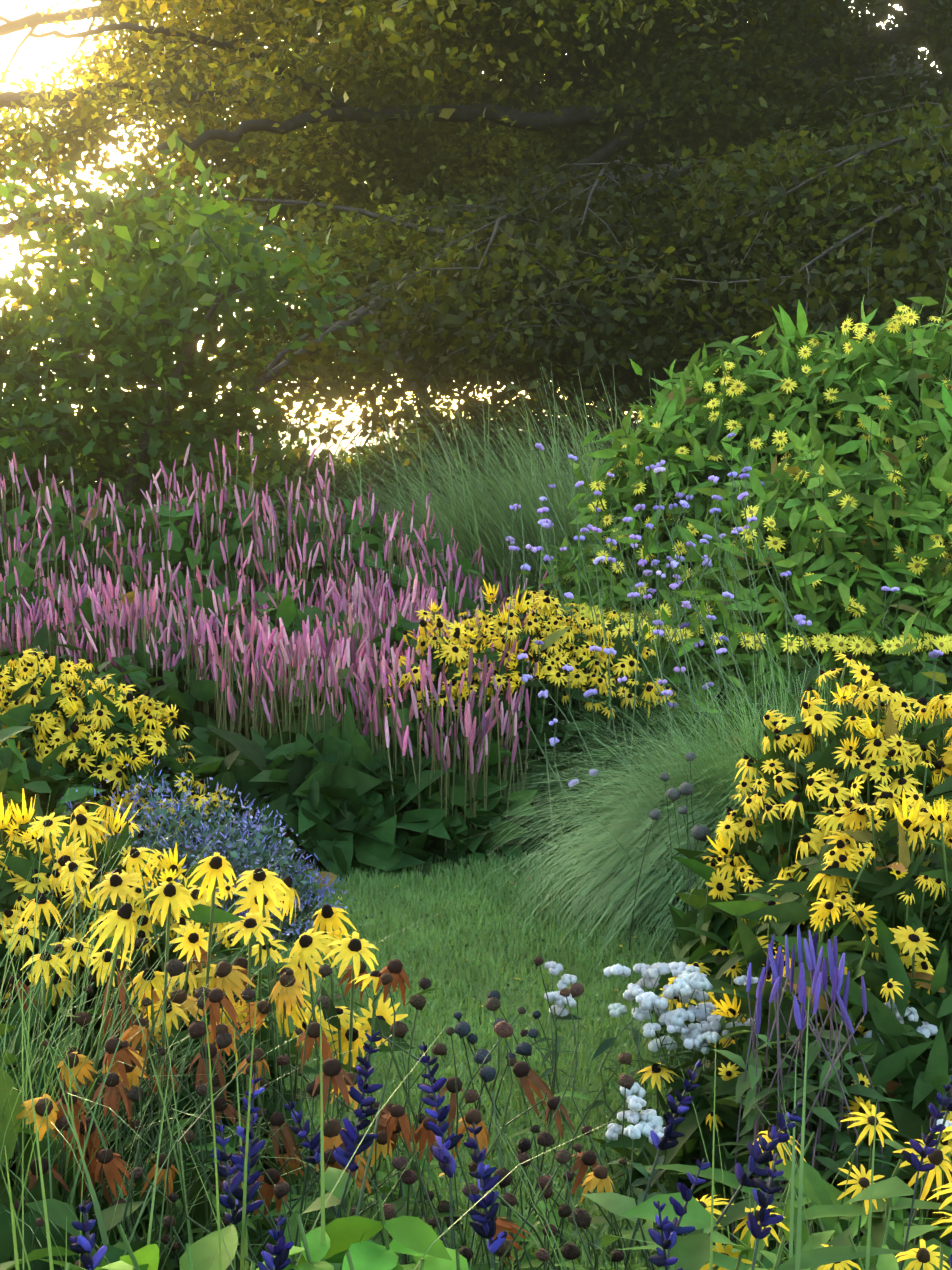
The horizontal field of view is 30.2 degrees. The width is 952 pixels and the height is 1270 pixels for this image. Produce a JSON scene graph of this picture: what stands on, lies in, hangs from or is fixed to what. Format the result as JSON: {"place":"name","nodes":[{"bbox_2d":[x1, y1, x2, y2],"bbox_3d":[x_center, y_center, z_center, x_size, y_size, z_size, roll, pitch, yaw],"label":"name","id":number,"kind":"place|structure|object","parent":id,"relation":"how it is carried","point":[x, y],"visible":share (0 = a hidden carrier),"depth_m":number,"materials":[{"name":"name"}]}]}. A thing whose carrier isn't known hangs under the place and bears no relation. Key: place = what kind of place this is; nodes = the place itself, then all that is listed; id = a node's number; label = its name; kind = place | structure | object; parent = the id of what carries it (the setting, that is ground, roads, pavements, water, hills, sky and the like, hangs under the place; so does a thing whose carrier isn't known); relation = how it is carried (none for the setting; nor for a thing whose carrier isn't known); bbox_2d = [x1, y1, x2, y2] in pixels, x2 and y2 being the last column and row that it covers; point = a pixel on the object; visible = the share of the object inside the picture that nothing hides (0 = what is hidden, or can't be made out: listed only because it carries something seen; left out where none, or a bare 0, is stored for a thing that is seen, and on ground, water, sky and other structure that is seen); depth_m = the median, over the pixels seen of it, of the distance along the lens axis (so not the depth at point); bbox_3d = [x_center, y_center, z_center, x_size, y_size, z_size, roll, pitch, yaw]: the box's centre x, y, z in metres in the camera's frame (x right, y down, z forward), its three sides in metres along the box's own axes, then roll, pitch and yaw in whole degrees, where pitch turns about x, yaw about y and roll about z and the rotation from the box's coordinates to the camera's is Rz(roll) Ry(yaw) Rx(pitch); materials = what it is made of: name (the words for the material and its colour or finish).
{"place":"outdoors","nodes":[
{"label":"outdoors","id":0,"kind":"place"},
{"bbox_2d":[0,0,940,419],"label":"sky","id":1,"kind":"structure","parent":0,"point":[9,12],"materials":[{"name":"white"}]},
{"bbox_2d":[127,420,905,1182],"bbox_3d":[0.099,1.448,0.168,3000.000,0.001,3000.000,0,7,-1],"label":"water","id":2,"kind":"structure","parent":0,"point":[335,446],"depth_m":141.10,"materials":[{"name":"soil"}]},
{"bbox_2d":[0,648,239,881],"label":"rudbeckia","id":3,"kind":"object","parent":2,"relation":"on","point":[105,731],"visible":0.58,"depth_m":5.42,"materials":[{"name":"yellow plant"}]},
{"bbox_2d":[0,120,379,561],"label":"leafy shrub","id":4,"kind":"object","parent":2,"relation":"on","point":[166,356],"visible":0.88,"depth_m":10.77,"materials":[{"name":"green plant"}]},
{"bbox_2d":[62,756,352,955],"bbox_3d":[-0.898,0.622,5.011,1.088,0.475,0.871,3,8,24],"label":"blue flowering plant","id":5,"kind":"object","parent":2,"relation":"on","point":[232,848],"visible":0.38,"depth_m":4.90,"materials":[{"name":"blue plant"}]},
{"bbox_2d":[0,788,440,1216],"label":"rudbeckia","id":6,"kind":"object","parent":2,"relation":"on","point":[170,899],"visible":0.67,"depth_m":3.11,"materials":[{"name":"yellow plant"}]},
{"bbox_2d":[0,749,474,1266],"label":"grass","id":7,"kind":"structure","parent":2,"relation":"on","point":[23,1088],"depth_m":2.62,"materials":[{"name":"green plant"}]},
{"bbox_2d":[0,429,546,865],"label":"pink flower spikes","id":8,"kind":"object","parent":2,"relation":"on","point":[295,647],"visible":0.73,"depth_m":7.13,"materials":[{"name":"pink plant"}]},
{"bbox_2d":[2,938,666,1269],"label":"helenium","id":9,"kind":"object","parent":2,"relation":"on","point":[391,1122],"visible":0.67,"depth_m":2.50,"materials":[{"name":"orange plant"}]},
{"bbox_2d":[3,359,692,616],"bbox_3d":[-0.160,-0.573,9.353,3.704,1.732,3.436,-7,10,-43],"label":"ornamental grass","id":10,"kind":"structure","parent":2,"relation":"on","point":[468,541],"depth_m":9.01,"materials":[{"name":"green plant"}]},
{"bbox_2d":[194,689,633,888],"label":"leafy plants","id":11,"kind":"object","parent":2,"relation":"on","point":[329,792],"visible":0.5,"depth_m":5.67,"materials":[{"name":"green plant"}]},
{"bbox_2d":[0,0,951,547],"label":"beech tree","id":12,"kind":"object","parent":2,"relation":"on","point":[650,188],"visible":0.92,"depth_m":14.31,"materials":[{"name":"green plant"}]},
{"bbox_2d":[0,565,951,1269],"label":"border foliage","id":13,"kind":"object","parent":2,"relation":"on","point":[42,779],"visible":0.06,"depth_m":4.97,"materials":[{"name":"green plant"}]},
{"bbox_2d":[0,959,951,1269],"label":"grass stems","id":14,"kind":"object","parent":2,"relation":"on","point":[794,1245],"visible":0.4,"depth_m":1.96,"materials":[{"name":"green plant"}]},
{"bbox_2d":[66,1102,951,1269],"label":"foliage","id":15,"kind":"object","parent":2,"relation":"on","point":[416,1237],"visible":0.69,"depth_m":2.00,"materials":[{"name":"green plant"}]},
{"bbox_2d":[68,1030,951,1269],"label":"blue salvia flowers","id":16,"kind":"object","parent":2,"relation":"on","point":[684,1209],"visible":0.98,"depth_m":1.94,"materials":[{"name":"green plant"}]},
{"bbox_2d":[359,579,696,847],"bbox_3d":[0.178,0.310,6.317,1.446,1.016,1.317,0,7,-1],"label":"rudbeckia","id":17,"kind":"object","parent":2,"relation":"on","point":[559,649],"visible":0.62,"depth_m":6.07,"materials":[{"name":"yellow plant"}]},
{"bbox_2d":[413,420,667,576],"bbox_3d":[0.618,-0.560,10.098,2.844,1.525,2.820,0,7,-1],"label":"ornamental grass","id":18,"kind":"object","parent":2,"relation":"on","point":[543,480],"depth_m":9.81,"materials":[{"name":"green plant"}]},
{"bbox_2d":[453,752,709,1143],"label":"phlomis seed heads","id":19,"kind":"object","parent":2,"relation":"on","point":[524,1049],"visible":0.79,"depth_m":3.53,"materials":[{"name":"brown plant"}]},
{"bbox_2d":[504,433,948,873],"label":"purple wildflowers","id":20,"kind":"object","parent":2,"relation":"on","point":[656,468],"visible":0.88,"depth_m":6.33,"materials":[{"name":"purple plant"}]},
{"bbox_2d":[514,267,951,743],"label":"flowering shrub","id":21,"kind":"object","parent":2,"relation":"on","point":[847,457],"visible":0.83,"depth_m":7.43,"materials":[{"name":"green plant"}]},
{"bbox_2d":[532,961,951,1256],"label":"white flowers","id":22,"kind":"object","parent":2,"relation":"on","point":[694,1037],"visible":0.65,"depth_m":3.26,"materials":[{"name":"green plant"}]},
{"bbox_2d":[592,653,951,1264],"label":"rudbeckia","id":23,"kind":"object","parent":2,"relation":"on","point":[856,859],"visible":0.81,"depth_m":3.46,"materials":[{"name":"yellow plant"}]},
{"bbox_2d":[692,925,913,1263],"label":"purple flower spikes","id":24,"kind":"object","parent":2,"relation":"on","point":[752,1079],"visible":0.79,"depth_m":2.94,"materials":[{"name":"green plant"}]},
{"bbox_2d":[218,833,939,1269],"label":"path grass","id":25,"kind":"structure","parent":0,"point":[470,953],"depth_m":4.33,"materials":[{"name":"green plant"}]},
{"bbox_2d":[451,629,914,961],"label":"fountain grass","id":26,"kind":"object","parent":25,"relation":"on","point":[709,812],"depth_m":4.94,"materials":[{"name":"green plant"}]}
]}

